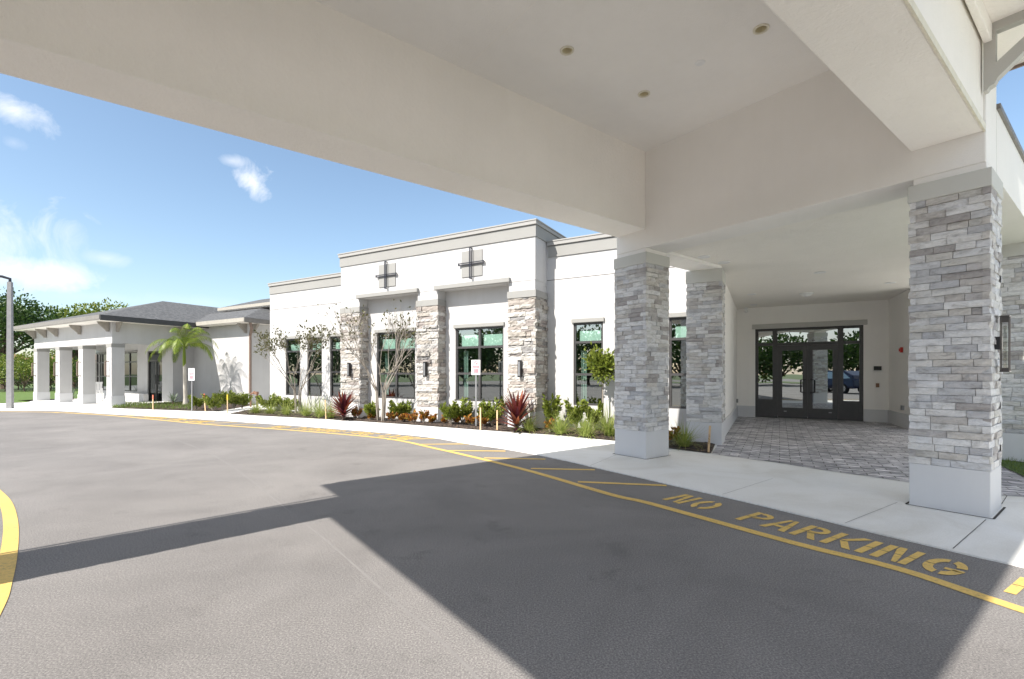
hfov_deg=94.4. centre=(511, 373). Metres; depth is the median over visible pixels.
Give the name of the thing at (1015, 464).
lawn
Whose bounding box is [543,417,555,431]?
croton
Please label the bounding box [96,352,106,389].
window
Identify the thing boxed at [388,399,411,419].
shrub
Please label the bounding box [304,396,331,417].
ornamental grass
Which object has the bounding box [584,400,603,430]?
shrub
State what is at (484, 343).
window
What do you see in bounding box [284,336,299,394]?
window
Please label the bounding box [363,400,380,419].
shrub
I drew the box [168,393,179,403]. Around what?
agave
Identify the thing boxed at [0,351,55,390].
bush
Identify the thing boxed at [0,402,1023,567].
sidewalk
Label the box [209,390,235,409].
shrub
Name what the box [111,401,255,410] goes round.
mulch bed
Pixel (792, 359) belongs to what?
door
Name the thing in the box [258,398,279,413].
ornamental grass
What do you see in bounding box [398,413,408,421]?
croton
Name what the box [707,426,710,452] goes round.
survey stake
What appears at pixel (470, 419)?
croton
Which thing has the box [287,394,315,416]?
ornamental grass
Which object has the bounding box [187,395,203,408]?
shrub
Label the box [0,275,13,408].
lamp post
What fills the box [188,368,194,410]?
parking sign
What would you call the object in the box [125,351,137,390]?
window
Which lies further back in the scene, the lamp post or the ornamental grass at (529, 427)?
the lamp post
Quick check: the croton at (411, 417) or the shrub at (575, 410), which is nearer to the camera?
the shrub at (575, 410)
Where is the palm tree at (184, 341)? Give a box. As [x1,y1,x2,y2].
[145,324,218,403]
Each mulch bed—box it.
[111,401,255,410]
[232,409,714,452]
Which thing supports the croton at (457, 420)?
on the mulch bed at (545, 430)
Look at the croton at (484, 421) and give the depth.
12.55 m
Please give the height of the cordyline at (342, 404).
0.961 m
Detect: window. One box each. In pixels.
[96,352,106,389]
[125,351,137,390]
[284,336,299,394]
[306,334,322,395]
[328,333,342,396]
[374,327,415,398]
[453,322,504,401]
[571,317,604,405]
[669,312,689,408]
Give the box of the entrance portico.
[0,0,1023,517]
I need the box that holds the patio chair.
[96,382,102,401]
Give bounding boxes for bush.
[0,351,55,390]
[0,359,53,389]
[0,360,54,390]
[14,349,77,390]
[27,356,77,388]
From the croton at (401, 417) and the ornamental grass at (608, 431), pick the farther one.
the croton at (401, 417)
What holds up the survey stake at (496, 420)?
on the mulch bed at (545, 430)
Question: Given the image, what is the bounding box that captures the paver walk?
[712,416,1023,496]
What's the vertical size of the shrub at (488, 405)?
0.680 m
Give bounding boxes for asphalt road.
[0,411,1023,678]
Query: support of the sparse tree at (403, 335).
on the mulch bed at (545, 430)
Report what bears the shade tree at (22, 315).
on the ground at (20, 389)
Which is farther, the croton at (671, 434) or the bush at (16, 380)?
the bush at (16, 380)
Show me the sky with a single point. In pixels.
(100, 199)
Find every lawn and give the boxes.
[0,389,77,402]
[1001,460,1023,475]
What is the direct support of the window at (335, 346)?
in the clinic building at (807, 319)
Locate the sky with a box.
[0,66,1023,356]
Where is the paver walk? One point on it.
(875, 449)
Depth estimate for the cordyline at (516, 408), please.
11.55 m
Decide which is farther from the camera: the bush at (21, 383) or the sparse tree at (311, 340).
the bush at (21, 383)
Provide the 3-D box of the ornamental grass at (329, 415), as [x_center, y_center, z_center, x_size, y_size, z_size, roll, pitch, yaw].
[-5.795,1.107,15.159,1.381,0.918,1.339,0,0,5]
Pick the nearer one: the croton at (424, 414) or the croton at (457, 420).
the croton at (457, 420)
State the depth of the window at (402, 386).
15.49 m
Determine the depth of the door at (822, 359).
14.79 m
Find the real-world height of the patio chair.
1.000 m
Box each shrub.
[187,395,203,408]
[201,393,223,410]
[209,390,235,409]
[226,392,246,408]
[238,392,252,407]
[255,394,281,407]
[276,396,297,410]
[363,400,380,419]
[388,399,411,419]
[438,401,461,423]
[452,397,473,424]
[477,397,505,424]
[477,401,490,417]
[542,393,562,420]
[564,398,584,429]
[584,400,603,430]
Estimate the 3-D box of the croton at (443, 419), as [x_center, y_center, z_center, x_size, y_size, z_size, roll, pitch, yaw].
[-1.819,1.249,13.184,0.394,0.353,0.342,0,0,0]
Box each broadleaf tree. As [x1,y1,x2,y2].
[21,311,97,386]
[44,297,127,317]
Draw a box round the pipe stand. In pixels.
[250,391,258,406]
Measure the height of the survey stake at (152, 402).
0.594 m
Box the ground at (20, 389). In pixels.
[0,384,77,391]
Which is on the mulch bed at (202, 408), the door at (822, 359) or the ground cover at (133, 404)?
the ground cover at (133, 404)
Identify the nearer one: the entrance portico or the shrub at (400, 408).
the entrance portico
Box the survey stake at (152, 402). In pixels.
[152,395,153,409]
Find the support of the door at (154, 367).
in the hip roofed building at (111, 346)
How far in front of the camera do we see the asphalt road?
3.46 m
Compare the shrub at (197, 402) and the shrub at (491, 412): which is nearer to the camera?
the shrub at (491, 412)
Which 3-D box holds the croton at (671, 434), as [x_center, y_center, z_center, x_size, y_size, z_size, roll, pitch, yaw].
[3.214,1.226,9.475,0.326,0.397,0.345,0,0,27]
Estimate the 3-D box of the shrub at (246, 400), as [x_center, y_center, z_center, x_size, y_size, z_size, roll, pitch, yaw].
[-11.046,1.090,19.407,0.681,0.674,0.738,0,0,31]
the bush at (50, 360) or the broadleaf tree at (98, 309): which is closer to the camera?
the bush at (50, 360)
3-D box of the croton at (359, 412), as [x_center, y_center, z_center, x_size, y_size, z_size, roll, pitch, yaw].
[-4.850,1.216,14.862,0.419,0.419,0.400,0,0,-12]
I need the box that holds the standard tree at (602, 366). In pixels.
[582,342,617,427]
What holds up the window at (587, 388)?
in the clinic building at (807, 319)
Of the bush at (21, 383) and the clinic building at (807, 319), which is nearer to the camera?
the clinic building at (807, 319)
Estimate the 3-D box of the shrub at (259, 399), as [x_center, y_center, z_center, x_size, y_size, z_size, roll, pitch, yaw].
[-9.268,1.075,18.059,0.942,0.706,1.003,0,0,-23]
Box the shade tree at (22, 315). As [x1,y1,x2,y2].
[0,287,75,388]
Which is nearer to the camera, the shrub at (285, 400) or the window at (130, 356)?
the shrub at (285, 400)
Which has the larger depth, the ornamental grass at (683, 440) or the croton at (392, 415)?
the croton at (392, 415)
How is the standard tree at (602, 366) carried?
on the mulch bed at (545, 430)
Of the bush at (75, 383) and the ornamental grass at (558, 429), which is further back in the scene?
the bush at (75, 383)
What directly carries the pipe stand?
on the sidewalk
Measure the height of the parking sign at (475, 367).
1.800 m
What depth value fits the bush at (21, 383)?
43.95 m
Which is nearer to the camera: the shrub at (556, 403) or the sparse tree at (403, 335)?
the shrub at (556, 403)
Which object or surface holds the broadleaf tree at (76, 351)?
on the ground at (20, 389)
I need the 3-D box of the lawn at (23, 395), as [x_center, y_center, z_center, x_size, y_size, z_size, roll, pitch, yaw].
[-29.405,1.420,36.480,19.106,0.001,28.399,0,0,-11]
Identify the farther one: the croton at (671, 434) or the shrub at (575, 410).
the shrub at (575, 410)
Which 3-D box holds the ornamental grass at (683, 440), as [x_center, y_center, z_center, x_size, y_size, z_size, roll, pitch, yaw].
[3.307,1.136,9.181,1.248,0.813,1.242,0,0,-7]
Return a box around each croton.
[350,406,362,417]
[386,411,397,420]
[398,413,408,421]
[404,409,418,421]
[418,409,429,422]
[427,413,437,422]
[440,415,448,422]
[452,415,460,423]
[464,413,474,424]
[475,415,488,426]
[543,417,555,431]
[669,426,679,444]
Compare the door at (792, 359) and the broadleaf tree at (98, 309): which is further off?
the broadleaf tree at (98, 309)
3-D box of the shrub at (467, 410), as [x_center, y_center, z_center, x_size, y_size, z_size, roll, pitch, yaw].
[-1.392,1.031,13.241,0.661,0.788,0.663,0,0,-5]
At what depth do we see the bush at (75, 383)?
43.52 m
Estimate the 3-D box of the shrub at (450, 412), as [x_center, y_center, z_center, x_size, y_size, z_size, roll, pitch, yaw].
[-1.674,1.079,13.003,0.563,0.692,0.622,0,0,33]
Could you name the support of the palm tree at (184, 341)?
on the mulch bed at (202, 408)
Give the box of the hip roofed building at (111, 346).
[13,298,269,406]
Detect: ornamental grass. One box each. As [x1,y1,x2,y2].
[244,400,264,413]
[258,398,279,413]
[271,400,297,414]
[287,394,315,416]
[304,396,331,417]
[315,401,337,417]
[511,407,543,432]
[543,409,580,436]
[560,408,606,440]
[583,400,614,438]
[669,419,707,450]
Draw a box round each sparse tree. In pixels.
[253,319,339,412]
[315,299,430,420]
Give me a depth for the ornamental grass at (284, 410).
16.09 m
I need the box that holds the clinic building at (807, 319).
[267,103,1023,461]
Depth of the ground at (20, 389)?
47.56 m
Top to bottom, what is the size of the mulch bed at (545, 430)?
0.062 m
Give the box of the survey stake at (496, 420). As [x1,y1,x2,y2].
[496,410,497,430]
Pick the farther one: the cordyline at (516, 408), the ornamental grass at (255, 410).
the ornamental grass at (255, 410)
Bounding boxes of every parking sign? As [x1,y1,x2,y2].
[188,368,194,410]
[471,360,479,425]
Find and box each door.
[148,351,161,401]
[778,345,807,418]
[808,344,837,419]
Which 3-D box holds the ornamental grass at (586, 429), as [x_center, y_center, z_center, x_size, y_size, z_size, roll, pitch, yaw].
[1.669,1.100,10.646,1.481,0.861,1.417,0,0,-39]
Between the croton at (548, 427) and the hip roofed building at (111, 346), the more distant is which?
the hip roofed building at (111, 346)
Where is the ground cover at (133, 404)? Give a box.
[112,400,190,408]
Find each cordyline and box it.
[319,389,360,419]
[496,389,539,430]
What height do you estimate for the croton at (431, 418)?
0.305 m

